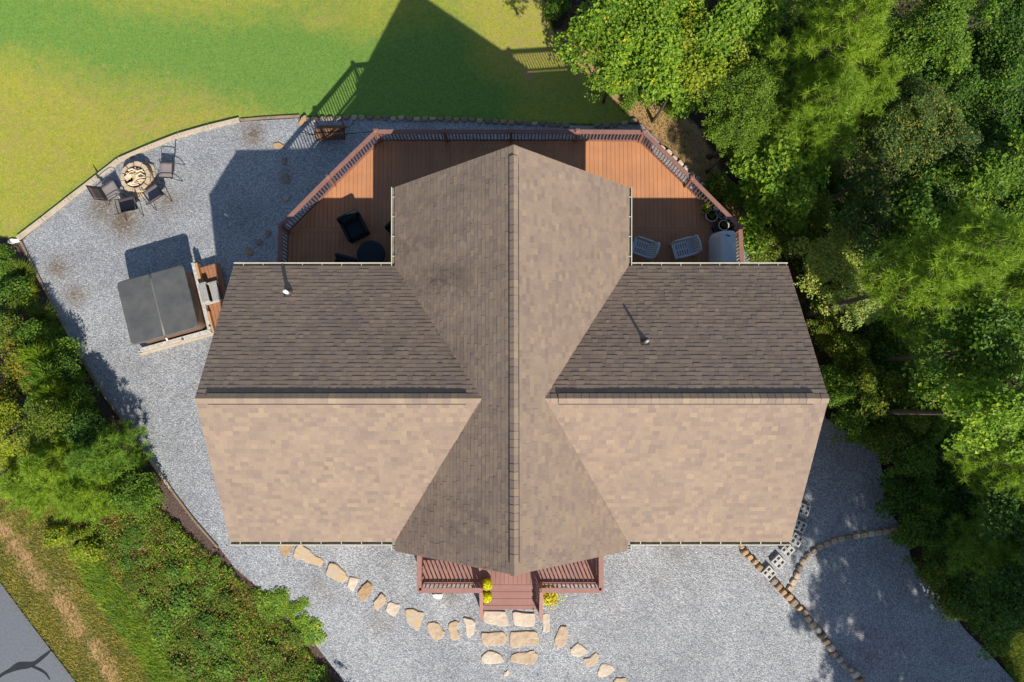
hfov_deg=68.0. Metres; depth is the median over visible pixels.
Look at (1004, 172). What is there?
broadleaf tree
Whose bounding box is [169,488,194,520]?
edging board
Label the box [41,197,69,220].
edging timber
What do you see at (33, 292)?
fern clump
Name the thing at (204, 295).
spa steps
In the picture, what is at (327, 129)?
log
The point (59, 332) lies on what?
sapling
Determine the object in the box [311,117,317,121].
edging stone
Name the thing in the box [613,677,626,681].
flagstone
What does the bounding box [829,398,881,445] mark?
bush
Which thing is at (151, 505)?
weed clump
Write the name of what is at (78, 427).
bush
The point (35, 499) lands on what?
young pine
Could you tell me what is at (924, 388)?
tree
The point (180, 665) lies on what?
weed clump
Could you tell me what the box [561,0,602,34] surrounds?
bush
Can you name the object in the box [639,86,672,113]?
bush
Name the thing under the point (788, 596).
rock
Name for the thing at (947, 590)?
bush
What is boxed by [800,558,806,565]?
edging stone
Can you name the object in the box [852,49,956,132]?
broadleaf tree
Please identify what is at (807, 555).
edging stone
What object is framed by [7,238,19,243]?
flagstone
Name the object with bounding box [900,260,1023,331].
pine tree
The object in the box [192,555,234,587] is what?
weed clump
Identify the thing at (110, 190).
patio chair
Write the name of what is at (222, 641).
weed clump
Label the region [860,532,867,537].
edging stone
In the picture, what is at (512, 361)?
house
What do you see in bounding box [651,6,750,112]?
broadleaf tree
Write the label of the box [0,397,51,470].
bush
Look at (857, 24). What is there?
pine tree
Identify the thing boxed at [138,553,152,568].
weed clump
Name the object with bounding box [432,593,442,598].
flagstone
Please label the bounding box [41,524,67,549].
weed clump
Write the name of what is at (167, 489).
fallen leaves
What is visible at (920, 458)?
bush
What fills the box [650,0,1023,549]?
ground cover
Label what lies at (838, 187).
bush
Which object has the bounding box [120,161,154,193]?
fire pit
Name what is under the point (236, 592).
dead stalks
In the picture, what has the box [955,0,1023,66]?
broadleaf tree
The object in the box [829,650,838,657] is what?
rock
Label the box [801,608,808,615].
rock
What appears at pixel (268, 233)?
flagstone
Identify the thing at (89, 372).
edging board
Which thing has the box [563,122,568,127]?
edging stone
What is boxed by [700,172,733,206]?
bush
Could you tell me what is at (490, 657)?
flagstone
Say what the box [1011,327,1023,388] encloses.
bush
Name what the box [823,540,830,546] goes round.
edging stone
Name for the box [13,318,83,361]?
bush
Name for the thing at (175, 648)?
weed clump
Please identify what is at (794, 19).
bush
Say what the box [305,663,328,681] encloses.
weed clump
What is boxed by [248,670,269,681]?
weed clump
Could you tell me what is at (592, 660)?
flagstone
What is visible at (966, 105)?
bush
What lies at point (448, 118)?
edging stone
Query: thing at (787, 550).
cinder block
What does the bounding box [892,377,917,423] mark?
bush
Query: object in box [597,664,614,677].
flagstone
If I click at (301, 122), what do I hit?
rock
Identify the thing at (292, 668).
weed clump
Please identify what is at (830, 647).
rock
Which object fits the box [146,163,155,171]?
flagstone
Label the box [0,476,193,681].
verge grass
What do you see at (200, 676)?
weed clump
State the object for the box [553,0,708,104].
broadleaf tree
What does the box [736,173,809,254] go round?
broadleaf tree
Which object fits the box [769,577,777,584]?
rock
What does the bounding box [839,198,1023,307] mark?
pine tree
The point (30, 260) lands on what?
edging board
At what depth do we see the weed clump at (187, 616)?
25.80 m
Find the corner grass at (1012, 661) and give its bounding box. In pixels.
[997,629,1023,681]
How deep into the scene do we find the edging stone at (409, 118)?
29.97 m
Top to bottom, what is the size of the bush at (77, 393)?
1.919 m
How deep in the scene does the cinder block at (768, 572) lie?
25.66 m
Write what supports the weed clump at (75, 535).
on the ground at (90, 88)
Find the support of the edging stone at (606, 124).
on the ground at (90, 88)
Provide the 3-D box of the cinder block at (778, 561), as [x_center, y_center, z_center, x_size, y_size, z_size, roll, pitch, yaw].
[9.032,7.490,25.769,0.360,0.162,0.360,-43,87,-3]
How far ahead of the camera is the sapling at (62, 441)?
25.23 m
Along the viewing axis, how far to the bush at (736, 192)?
30.01 m
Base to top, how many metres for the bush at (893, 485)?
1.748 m
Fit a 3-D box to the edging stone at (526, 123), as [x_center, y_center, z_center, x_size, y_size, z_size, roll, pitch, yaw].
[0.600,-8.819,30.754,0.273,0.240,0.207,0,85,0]
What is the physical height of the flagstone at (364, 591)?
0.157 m
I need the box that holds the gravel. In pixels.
[22,118,1014,681]
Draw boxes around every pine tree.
[749,62,874,178]
[757,0,895,117]
[803,52,907,146]
[806,238,973,343]
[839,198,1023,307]
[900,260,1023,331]
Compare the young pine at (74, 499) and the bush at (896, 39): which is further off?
the bush at (896, 39)
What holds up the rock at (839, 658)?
on the ground at (90, 88)
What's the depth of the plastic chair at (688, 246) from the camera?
25.51 m
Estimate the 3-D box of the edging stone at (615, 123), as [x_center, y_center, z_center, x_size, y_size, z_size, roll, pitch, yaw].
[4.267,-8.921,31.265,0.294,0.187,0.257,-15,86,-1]
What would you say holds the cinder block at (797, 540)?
on the gravel
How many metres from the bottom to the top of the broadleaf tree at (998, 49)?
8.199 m
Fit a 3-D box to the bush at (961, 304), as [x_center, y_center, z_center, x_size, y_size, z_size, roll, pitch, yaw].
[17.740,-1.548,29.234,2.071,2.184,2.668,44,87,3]
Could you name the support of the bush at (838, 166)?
on the ground at (90, 88)
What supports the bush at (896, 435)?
on the ground at (90, 88)
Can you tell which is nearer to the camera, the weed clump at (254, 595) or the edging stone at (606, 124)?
the weed clump at (254, 595)
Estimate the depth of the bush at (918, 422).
24.54 m
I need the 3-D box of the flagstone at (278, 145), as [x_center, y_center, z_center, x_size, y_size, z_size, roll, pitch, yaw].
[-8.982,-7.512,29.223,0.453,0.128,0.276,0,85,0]
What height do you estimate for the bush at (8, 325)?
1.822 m
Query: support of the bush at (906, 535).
on the ground at (90, 88)
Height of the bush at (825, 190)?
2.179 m
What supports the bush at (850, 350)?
on the ground at (90, 88)
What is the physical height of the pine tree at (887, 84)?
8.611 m
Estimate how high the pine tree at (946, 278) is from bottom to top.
9.647 m
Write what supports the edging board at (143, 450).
on the ground at (90, 88)
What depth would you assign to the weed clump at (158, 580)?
25.89 m
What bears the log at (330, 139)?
in the log rack
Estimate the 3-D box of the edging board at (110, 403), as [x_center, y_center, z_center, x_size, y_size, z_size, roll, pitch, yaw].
[-14.342,2.229,27.104,0.070,0.248,1.456,-40,86,-3]
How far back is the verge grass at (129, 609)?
26.07 m
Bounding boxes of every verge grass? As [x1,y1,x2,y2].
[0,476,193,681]
[58,520,186,681]
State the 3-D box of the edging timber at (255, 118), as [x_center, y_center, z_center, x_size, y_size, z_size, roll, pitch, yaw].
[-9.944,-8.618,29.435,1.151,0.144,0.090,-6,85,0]
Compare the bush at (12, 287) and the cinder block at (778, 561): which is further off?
the bush at (12, 287)
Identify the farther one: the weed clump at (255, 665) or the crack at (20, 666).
the crack at (20, 666)
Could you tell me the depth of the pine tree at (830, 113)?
23.87 m
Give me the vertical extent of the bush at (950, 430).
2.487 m
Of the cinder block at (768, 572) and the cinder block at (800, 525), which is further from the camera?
the cinder block at (800, 525)
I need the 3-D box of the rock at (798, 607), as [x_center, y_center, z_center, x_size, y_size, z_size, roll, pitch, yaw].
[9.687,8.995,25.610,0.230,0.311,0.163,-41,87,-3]
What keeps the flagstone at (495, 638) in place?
on the gravel
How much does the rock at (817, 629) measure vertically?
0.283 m
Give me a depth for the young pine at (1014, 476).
21.97 m
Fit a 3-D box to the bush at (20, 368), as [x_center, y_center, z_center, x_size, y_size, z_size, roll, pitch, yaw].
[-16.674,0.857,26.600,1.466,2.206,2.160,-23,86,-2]
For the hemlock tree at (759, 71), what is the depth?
25.17 m
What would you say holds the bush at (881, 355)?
on the ground at (90, 88)
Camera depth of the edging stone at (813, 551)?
25.81 m
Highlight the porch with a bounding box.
[417,556,603,619]
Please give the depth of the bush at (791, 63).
30.94 m
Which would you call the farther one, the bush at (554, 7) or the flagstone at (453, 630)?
the bush at (554, 7)
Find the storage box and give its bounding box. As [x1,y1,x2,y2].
[711,222,735,232]
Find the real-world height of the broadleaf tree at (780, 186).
6.416 m
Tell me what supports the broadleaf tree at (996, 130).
on the ground at (90, 88)
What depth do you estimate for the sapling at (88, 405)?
25.51 m
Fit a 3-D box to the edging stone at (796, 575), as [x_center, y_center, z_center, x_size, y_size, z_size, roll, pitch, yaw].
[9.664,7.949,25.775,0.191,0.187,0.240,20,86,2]
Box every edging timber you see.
[16,218,43,239]
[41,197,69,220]
[67,179,93,199]
[91,159,119,181]
[117,145,149,161]
[148,134,178,148]
[177,125,208,137]
[208,117,239,128]
[240,116,270,120]
[271,115,299,118]
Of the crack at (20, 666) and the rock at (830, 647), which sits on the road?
the crack at (20, 666)
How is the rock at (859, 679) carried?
on the ground at (90, 88)
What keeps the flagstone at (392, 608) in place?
on the gravel
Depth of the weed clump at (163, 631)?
25.75 m
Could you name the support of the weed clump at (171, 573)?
on the ground at (90, 88)
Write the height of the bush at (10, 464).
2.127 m
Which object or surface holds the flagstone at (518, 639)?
on the ground at (90, 88)
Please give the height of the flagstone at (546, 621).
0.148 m
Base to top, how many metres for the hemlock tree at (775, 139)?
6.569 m
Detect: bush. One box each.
[0,243,21,286]
[0,275,41,312]
[0,294,25,354]
[0,357,36,409]
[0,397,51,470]
[0,438,34,472]
[1,335,43,395]
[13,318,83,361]
[13,397,70,454]
[17,353,65,416]
[47,352,81,386]
[57,383,100,428]
[60,407,111,464]
[106,470,160,511]
[124,483,167,518]
[534,585,566,611]
[541,0,572,20]
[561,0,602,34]
[577,21,624,53]
[619,81,649,113]
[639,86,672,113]
[656,92,693,120]
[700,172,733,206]
[724,176,766,210]
[736,226,782,261]
[747,39,805,85]
[757,216,814,260]
[778,0,840,56]
[783,172,832,219]
[787,226,870,315]
[792,191,834,258]
[804,129,847,193]
[806,299,850,354]
[819,364,861,408]
[822,265,883,331]
[824,326,885,375]
[828,171,873,232]
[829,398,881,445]
[843,213,888,282]
[843,357,904,421]
[855,401,917,465]
[856,113,889,149]
[861,336,914,395]
[863,309,912,340]
[865,433,938,481]
[868,303,928,358]
[869,468,920,518]
[872,16,922,54]
[880,346,925,389]
[883,324,939,373]
[884,385,917,440]
[884,503,951,566]
[887,386,942,433]
[889,475,960,526]
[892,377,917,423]
[892,415,959,446]
[902,545,956,590]
[904,307,959,359]
[904,486,994,561]
[922,424,963,476]
[924,549,999,609]
[926,424,984,483]
[927,578,980,621]
[933,455,998,518]
[936,282,1002,316]
[939,69,995,127]
[944,191,1012,234]
[956,587,997,632]
[963,614,1012,660]
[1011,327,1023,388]
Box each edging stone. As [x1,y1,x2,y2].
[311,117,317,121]
[327,116,333,120]
[351,115,357,120]
[358,115,364,120]
[398,115,403,120]
[406,116,411,121]
[422,116,427,121]
[445,116,451,121]
[461,117,466,122]
[477,118,482,123]
[523,120,529,125]
[547,122,553,126]
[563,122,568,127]
[603,122,609,127]
[612,121,618,127]
[630,118,636,124]
[786,585,792,592]
[790,578,796,585]
[793,571,799,578]
[796,564,802,571]
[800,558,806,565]
[804,552,811,558]
[810,548,817,554]
[816,543,823,549]
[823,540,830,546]
[830,538,837,544]
[837,535,844,541]
[845,534,852,540]
[852,533,859,538]
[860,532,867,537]
[867,530,874,536]
[875,529,882,535]
[882,528,890,534]
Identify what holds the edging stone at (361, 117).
on the ground at (90, 88)
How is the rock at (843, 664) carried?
on the ground at (90, 88)
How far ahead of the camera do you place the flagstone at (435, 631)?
25.58 m
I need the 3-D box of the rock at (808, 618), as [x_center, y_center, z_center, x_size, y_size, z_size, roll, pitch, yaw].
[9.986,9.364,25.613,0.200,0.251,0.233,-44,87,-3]
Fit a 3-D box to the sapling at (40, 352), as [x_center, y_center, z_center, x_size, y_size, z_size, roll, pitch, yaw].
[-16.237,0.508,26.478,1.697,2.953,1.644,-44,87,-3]
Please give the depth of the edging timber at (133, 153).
28.93 m
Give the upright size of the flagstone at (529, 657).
0.130 m
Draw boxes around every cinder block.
[761,565,776,580]
[770,554,785,569]
[779,545,794,556]
[791,532,803,546]
[794,519,806,532]
[799,503,810,516]
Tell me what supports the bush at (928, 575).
on the ground at (90, 88)
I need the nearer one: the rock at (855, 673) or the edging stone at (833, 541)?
the rock at (855, 673)
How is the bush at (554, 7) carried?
on the ground at (90, 88)
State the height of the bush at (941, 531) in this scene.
2.698 m
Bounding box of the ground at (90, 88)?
[0,0,1023,681]
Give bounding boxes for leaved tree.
[821,187,926,264]
[831,111,919,204]
[852,75,972,191]
[888,126,1006,217]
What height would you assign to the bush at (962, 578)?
2.641 m
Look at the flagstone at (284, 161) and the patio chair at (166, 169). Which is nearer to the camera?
the patio chair at (166, 169)
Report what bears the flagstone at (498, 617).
on the gravel
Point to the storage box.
(714, 228)
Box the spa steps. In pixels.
[197,281,222,304]
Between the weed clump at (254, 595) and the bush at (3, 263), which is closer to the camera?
the weed clump at (254, 595)
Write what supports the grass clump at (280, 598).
on the gravel
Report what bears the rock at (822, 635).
on the ground at (90, 88)
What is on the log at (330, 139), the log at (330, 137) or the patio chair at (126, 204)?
the log at (330, 137)
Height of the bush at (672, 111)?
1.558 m
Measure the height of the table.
0.507 m
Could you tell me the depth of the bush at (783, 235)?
27.72 m
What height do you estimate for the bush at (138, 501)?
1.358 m
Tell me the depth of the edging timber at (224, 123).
29.26 m
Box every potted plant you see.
[700,203,711,213]
[705,210,717,221]
[718,220,728,229]
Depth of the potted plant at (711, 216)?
25.74 m
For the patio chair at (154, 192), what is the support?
on the gravel
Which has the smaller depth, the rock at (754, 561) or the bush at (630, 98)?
the rock at (754, 561)
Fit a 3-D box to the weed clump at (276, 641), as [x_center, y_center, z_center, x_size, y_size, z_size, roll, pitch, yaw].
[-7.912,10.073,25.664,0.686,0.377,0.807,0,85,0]
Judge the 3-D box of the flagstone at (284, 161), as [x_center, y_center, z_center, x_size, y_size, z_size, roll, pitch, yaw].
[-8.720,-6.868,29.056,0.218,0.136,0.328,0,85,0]
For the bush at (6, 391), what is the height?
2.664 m
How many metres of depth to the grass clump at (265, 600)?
25.65 m
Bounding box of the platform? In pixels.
[201,263,225,326]
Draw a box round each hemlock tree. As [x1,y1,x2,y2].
[694,51,801,158]
[702,105,746,172]
[735,85,823,179]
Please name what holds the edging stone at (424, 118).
on the ground at (90, 88)
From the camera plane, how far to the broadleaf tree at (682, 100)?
27.13 m
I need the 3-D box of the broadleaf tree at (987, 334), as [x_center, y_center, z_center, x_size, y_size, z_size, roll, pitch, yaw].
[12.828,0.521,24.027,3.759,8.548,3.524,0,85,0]
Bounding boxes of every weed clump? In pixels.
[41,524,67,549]
[60,524,96,561]
[77,537,108,563]
[84,522,104,543]
[117,520,145,554]
[119,551,138,571]
[120,564,149,598]
[126,510,159,544]
[132,492,162,521]
[137,591,155,608]
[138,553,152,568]
[147,563,180,596]
[148,603,166,624]
[151,614,178,649]
[164,521,181,538]
[164,559,184,582]
[164,602,184,633]
[166,634,189,658]
[166,650,195,681]
[169,584,201,619]
[176,615,213,649]
[180,564,199,585]
[182,601,202,621]
[186,663,213,681]
[188,657,205,675]
[191,626,229,661]
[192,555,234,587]
[195,609,218,632]
[201,577,221,600]
[212,629,235,651]
[213,655,245,681]
[216,612,238,634]
[218,590,235,609]
[222,640,248,662]
[245,586,269,608]
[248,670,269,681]
[250,658,268,672]
[257,642,286,670]
[268,628,283,649]
[282,623,304,649]
[282,659,300,678]
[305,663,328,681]
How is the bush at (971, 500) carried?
on the ground at (90, 88)
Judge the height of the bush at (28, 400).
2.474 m
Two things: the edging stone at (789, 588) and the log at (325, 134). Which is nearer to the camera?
the edging stone at (789, 588)
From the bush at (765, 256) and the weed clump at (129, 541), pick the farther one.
the bush at (765, 256)
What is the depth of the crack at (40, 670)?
26.16 m
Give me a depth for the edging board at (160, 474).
26.54 m
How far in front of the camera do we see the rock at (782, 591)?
25.58 m
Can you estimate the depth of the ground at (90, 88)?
30.10 m
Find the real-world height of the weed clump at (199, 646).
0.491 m
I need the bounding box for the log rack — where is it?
[303,119,372,140]
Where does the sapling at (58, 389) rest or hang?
on the ground at (90, 88)
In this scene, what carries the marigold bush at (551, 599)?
on the gravel
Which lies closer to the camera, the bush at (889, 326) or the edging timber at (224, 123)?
the bush at (889, 326)
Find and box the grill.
[708,231,736,261]
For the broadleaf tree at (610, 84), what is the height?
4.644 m
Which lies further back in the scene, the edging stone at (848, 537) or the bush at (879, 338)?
the bush at (879, 338)
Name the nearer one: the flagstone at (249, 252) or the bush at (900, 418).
the bush at (900, 418)
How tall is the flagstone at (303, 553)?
0.135 m
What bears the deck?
on the ground at (90, 88)
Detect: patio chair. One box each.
[86,178,126,206]
[114,195,143,220]
[140,182,171,210]
[158,157,183,181]
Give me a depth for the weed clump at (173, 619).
25.80 m
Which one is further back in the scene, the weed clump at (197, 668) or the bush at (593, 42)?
the bush at (593, 42)
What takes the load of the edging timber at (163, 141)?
on the ground at (90, 88)
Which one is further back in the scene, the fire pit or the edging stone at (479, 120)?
the edging stone at (479, 120)
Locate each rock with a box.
[298,115,306,126]
[740,548,748,555]
[745,553,752,560]
[751,558,758,564]
[755,564,762,570]
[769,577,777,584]
[774,582,782,589]
[779,588,786,594]
[784,592,793,600]
[789,598,798,606]
[795,604,802,610]
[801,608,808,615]
[804,615,811,622]
[807,620,816,628]
[814,626,821,633]
[817,632,826,638]
[822,638,830,644]
[826,643,835,651]
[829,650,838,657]
[836,655,843,662]
[840,661,846,668]
[847,665,853,671]
[850,669,859,677]
[855,676,863,681]
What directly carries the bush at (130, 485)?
on the ground at (90, 88)
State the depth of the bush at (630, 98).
31.31 m
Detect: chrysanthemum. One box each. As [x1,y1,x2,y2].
[481,578,492,590]
[483,591,491,602]
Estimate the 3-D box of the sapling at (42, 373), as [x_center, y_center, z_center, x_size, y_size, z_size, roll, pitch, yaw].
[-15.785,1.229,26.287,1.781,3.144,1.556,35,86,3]
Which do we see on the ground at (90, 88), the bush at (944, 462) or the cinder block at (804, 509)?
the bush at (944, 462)
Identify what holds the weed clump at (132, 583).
on the ground at (90, 88)
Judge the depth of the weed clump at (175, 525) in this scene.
26.12 m
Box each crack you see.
[0,650,50,677]
[32,665,49,679]
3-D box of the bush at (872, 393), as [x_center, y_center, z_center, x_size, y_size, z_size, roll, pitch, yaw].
[12.136,1.681,26.260,2.162,2.926,2.150,-20,86,-2]
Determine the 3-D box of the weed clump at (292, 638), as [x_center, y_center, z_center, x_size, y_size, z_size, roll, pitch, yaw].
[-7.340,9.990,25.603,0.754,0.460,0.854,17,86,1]
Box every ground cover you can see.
[78,495,328,681]
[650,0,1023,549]
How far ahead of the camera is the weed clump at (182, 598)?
25.72 m
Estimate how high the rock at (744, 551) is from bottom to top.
0.284 m
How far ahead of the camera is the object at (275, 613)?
25.61 m
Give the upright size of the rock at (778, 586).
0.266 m
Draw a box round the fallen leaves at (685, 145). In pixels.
[630,103,749,213]
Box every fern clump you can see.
[4,259,34,282]
[17,298,58,334]
[18,274,39,309]
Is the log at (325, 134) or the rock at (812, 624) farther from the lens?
the log at (325, 134)
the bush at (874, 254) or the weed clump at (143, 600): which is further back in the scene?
the bush at (874, 254)
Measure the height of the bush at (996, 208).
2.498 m
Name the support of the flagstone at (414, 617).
on the gravel
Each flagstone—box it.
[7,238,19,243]
[133,193,144,198]
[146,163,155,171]
[245,248,252,255]
[255,239,262,244]
[266,230,270,237]
[273,142,283,148]
[278,545,291,557]
[281,157,286,164]
[281,173,289,183]
[293,545,322,566]
[326,563,347,581]
[347,577,357,590]
[357,581,372,600]
[373,593,385,610]
[386,601,400,615]
[405,608,423,629]
[427,622,443,640]
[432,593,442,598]
[448,620,459,639]
[463,617,474,637]
[481,631,506,645]
[481,650,503,663]
[483,610,508,625]
[509,631,538,647]
[510,650,537,664]
[512,611,534,626]
[542,613,549,631]
[554,626,567,647]
[570,643,586,656]
[583,652,599,666]
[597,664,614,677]
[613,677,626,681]
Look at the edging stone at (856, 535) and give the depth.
25.94 m
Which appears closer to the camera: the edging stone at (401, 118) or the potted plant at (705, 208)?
the potted plant at (705, 208)
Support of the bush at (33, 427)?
on the ground at (90, 88)
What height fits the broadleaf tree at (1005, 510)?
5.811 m
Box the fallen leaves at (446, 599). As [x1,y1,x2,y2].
[68,129,975,678]
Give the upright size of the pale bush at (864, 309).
4.159 m
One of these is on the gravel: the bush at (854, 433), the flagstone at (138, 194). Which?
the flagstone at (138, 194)
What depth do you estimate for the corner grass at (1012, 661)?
26.11 m
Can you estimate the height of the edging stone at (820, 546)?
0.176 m
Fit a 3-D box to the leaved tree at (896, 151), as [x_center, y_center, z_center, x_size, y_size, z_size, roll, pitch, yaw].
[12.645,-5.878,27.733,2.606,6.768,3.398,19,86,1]
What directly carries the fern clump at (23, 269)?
on the ground at (90, 88)
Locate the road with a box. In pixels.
[0,583,74,681]
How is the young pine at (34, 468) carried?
on the ground at (90, 88)
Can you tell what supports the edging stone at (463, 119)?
on the ground at (90, 88)
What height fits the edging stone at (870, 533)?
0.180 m
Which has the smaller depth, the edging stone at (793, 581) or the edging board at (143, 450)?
the edging stone at (793, 581)
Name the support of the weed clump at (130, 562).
on the ground at (90, 88)
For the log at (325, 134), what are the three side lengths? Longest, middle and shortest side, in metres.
1.050 x 0.165 x 0.157 m
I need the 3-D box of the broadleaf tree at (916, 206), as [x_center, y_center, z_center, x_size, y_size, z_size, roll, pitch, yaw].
[13.588,-3.792,27.199,3.311,6.559,4.240,0,85,0]
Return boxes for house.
[194,145,829,576]
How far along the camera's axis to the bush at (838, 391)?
25.67 m
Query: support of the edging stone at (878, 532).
on the ground at (90, 88)
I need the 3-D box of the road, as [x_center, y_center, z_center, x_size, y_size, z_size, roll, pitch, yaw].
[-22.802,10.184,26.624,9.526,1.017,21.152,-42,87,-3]
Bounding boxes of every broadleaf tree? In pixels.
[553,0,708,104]
[583,40,640,103]
[638,74,704,122]
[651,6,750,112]
[675,0,789,63]
[725,121,830,217]
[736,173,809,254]
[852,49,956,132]
[867,0,1002,85]
[868,161,970,286]
[871,289,1023,410]
[887,375,1023,465]
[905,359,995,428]
[937,125,1023,223]
[941,88,1023,156]
[942,0,1023,125]
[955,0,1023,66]
[958,463,1023,552]
[969,560,1023,637]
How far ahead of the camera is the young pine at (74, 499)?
25.28 m
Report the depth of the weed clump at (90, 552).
25.99 m
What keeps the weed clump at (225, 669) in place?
on the ground at (90, 88)
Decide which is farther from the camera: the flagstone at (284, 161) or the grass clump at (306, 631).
the flagstone at (284, 161)
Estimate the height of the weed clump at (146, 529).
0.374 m
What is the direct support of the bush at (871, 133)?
on the ground at (90, 88)
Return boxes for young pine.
[0,446,63,525]
[15,432,117,508]
[48,456,137,526]
[61,418,154,491]
[932,416,1023,498]
[942,502,1023,581]
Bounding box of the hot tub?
[117,262,214,355]
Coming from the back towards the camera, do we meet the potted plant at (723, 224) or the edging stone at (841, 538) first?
the edging stone at (841, 538)
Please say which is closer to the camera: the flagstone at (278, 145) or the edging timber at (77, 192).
the edging timber at (77, 192)
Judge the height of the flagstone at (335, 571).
0.143 m
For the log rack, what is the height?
0.605 m
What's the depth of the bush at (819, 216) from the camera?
27.82 m
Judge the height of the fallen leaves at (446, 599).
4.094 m
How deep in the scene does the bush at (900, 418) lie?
26.15 m
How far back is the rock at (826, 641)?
25.47 m
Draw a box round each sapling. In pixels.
[8,320,67,348]
[14,333,74,366]
[23,358,91,388]
[30,374,90,402]
[32,395,105,426]
[56,420,100,448]
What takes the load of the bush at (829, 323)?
on the ground at (90, 88)
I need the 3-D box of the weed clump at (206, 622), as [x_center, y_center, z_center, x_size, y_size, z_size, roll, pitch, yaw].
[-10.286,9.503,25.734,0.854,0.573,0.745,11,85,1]
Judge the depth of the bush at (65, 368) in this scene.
26.20 m
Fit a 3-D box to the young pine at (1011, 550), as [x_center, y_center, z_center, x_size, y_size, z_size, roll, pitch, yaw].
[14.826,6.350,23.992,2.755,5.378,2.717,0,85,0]
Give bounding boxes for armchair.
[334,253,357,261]
[336,209,369,242]
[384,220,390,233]
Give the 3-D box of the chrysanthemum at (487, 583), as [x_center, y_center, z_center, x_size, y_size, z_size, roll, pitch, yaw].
[-0.828,7.982,24.881,0.413,0.411,0.410,0,85,0]
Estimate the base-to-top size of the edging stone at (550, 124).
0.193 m
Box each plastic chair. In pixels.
[632,236,659,261]
[668,235,701,261]
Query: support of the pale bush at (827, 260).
on the ground at (90, 88)
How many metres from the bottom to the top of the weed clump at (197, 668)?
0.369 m
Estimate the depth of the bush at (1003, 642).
25.08 m
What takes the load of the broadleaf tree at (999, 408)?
on the ground at (90, 88)
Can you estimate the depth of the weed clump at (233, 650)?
25.60 m
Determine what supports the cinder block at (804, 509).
on the gravel
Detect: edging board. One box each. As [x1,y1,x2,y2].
[20,241,42,282]
[40,282,64,326]
[63,326,81,358]
[80,358,99,387]
[98,387,122,418]
[121,419,144,451]
[143,451,170,488]
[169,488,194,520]
[193,520,218,547]
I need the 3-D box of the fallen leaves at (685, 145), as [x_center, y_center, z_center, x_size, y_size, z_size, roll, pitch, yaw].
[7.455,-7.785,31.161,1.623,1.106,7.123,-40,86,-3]
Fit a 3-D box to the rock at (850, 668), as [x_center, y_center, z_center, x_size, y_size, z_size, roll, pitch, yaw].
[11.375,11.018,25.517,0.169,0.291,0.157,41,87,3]
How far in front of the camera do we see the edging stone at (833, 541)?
25.89 m
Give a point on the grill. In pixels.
(722, 246)
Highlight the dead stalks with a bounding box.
[81,496,326,681]
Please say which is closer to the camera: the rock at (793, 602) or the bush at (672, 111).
the rock at (793, 602)
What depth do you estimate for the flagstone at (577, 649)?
25.56 m
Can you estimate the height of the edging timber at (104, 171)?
0.228 m
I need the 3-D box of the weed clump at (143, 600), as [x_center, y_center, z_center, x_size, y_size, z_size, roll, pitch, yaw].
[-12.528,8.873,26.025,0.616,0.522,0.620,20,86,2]
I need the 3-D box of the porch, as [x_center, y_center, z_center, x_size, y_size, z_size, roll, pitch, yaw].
[-0.049,7.406,25.058,5.965,1.809,3.555,0,85,0]
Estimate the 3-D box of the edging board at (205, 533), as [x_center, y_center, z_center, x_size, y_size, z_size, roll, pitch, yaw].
[-10.532,6.635,26.130,0.070,0.197,1.266,-44,87,-3]
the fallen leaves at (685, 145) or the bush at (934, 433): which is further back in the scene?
the fallen leaves at (685, 145)
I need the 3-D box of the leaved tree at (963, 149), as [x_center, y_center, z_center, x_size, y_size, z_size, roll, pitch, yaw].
[14.747,-5.515,27.471,3.077,7.456,4.154,-38,86,-3]
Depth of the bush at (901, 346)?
26.45 m
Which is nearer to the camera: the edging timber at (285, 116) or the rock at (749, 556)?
the rock at (749, 556)
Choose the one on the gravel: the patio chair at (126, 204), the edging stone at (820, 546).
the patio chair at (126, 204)
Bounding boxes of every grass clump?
[252,591,276,616]
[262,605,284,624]
[271,587,289,611]
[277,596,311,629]
[297,615,326,646]
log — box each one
[315,128,340,131]
[315,135,342,138]
[316,132,343,136]
[317,126,345,128]
[317,136,343,140]
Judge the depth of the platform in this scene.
27.55 m
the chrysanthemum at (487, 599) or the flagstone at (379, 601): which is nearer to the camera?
the chrysanthemum at (487, 599)
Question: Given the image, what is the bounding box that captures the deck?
[277,128,743,261]
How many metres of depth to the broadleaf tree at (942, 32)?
24.83 m
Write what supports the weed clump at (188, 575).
on the ground at (90, 88)
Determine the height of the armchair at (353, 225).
0.840 m
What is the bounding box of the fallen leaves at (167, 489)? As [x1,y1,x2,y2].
[20,251,334,679]
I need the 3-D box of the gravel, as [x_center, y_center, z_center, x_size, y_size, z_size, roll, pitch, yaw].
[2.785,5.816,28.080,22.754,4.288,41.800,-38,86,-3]
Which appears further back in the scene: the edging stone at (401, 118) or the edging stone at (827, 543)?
the edging stone at (401, 118)
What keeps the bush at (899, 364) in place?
on the ground at (90, 88)
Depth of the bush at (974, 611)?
24.43 m
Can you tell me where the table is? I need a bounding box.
[357,240,384,261]
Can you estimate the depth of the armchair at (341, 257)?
25.11 m
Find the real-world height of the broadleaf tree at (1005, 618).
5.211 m
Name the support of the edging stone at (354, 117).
on the ground at (90, 88)
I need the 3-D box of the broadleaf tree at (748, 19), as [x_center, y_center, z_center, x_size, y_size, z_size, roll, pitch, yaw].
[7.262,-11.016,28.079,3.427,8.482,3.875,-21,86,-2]

